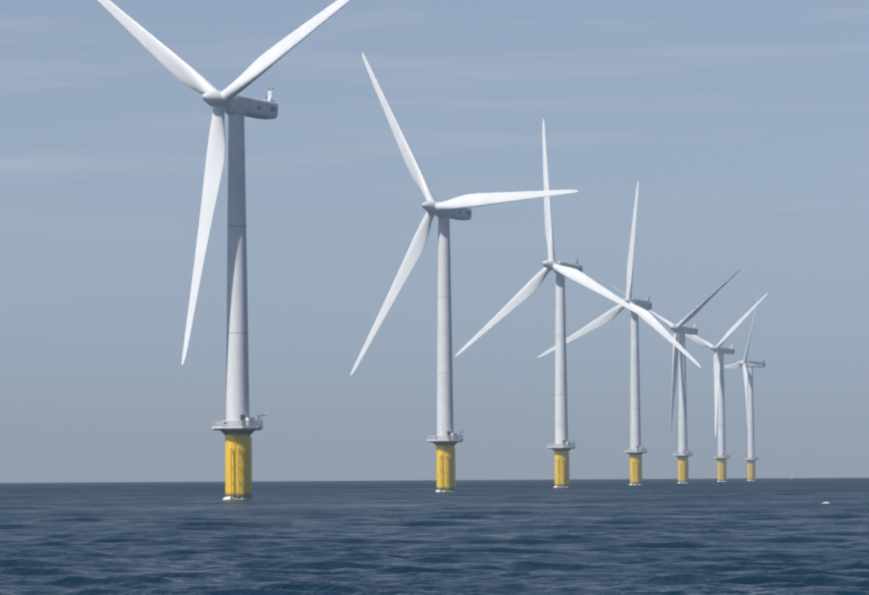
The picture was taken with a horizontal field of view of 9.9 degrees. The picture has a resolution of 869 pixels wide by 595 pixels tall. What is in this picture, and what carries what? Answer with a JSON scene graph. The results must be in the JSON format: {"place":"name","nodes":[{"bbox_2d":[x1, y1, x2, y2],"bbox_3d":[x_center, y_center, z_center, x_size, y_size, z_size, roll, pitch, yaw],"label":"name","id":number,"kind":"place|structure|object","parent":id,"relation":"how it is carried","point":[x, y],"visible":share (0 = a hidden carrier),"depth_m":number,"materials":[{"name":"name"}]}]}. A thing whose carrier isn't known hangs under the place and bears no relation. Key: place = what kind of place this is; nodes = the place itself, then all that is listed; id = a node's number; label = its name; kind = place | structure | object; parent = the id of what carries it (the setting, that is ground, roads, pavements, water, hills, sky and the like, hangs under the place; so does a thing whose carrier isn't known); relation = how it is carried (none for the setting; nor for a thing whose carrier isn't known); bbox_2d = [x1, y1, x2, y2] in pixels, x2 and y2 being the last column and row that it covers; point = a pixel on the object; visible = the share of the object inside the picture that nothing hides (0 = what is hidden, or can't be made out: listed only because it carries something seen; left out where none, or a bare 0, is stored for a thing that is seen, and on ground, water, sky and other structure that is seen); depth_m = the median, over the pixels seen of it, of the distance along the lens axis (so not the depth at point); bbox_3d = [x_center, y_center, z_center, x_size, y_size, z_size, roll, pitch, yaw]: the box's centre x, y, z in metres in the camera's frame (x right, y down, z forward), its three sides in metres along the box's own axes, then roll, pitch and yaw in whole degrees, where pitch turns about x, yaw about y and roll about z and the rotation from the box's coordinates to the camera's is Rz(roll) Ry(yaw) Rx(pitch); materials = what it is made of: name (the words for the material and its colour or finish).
{"place":"outdoors","nodes":[
{"label":"outdoors","id":0,"kind":"place"},
{"bbox_2d":[0,478,868,594],"bbox_3d":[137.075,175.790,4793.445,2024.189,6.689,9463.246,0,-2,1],"label":"sea water","id":1,"kind":"structure","parent":0,"point":[768,536],"depth_m":364.87,"materials":[{"name":"blue liquid"}]},
{"bbox_2d":[98,0,349,499],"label":"wind turbine","id":2,"kind":"object","parent":1,"relation":"in","point":[237,427],"visible":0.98,"depth_m":997.03,"materials":[{"name":"grey metal"}]},
{"bbox_2d":[350,52,577,491],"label":"wind turbine","id":3,"kind":"object","parent":1,"relation":"in","point":[446,439],"visible":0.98,"depth_m":1401.42,"materials":[{"name":"grey metal"}]},
{"bbox_2d":[455,118,647,486],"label":"wind turbine","id":4,"kind":"object","parent":1,"relation":"in","point":[561,447],"visible":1,"depth_m":1790.59,"materials":[{"name":"grey metal"}]},
{"bbox_2d":[537,180,700,484],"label":"wind turbine","id":5,"kind":"object","parent":1,"relation":"in","point":[635,451],"visible":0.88,"depth_m":2185.04,"materials":[{"name":"grey metal"}]},
{"bbox_2d":[610,269,740,482],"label":"wind turbine","id":6,"kind":"object","parent":1,"relation":"in","point":[682,454],"visible":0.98,"depth_m":2572.28,"materials":[{"name":"grey metal"}]},
{"bbox_2d":[685,293,767,481],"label":"wind turbine","id":7,"kind":"object","parent":1,"relation":"in","point":[720,351],"visible":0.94,"depth_m":2998.19,"materials":[{"name":"grey metal"}]},
{"bbox_2d":[724,293,765,480],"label":"wind turbine","id":8,"kind":"object","parent":1,"relation":"in","point":[751,459],"visible":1,"depth_m":3390.14,"materials":[{"name":"grey metal"}]},
{"bbox_2d":[0,0,868,482],"label":"sky","id":9,"kind":"structure","parent":0,"point":[742,126],"materials":[{"name":"blue"}]}
]}

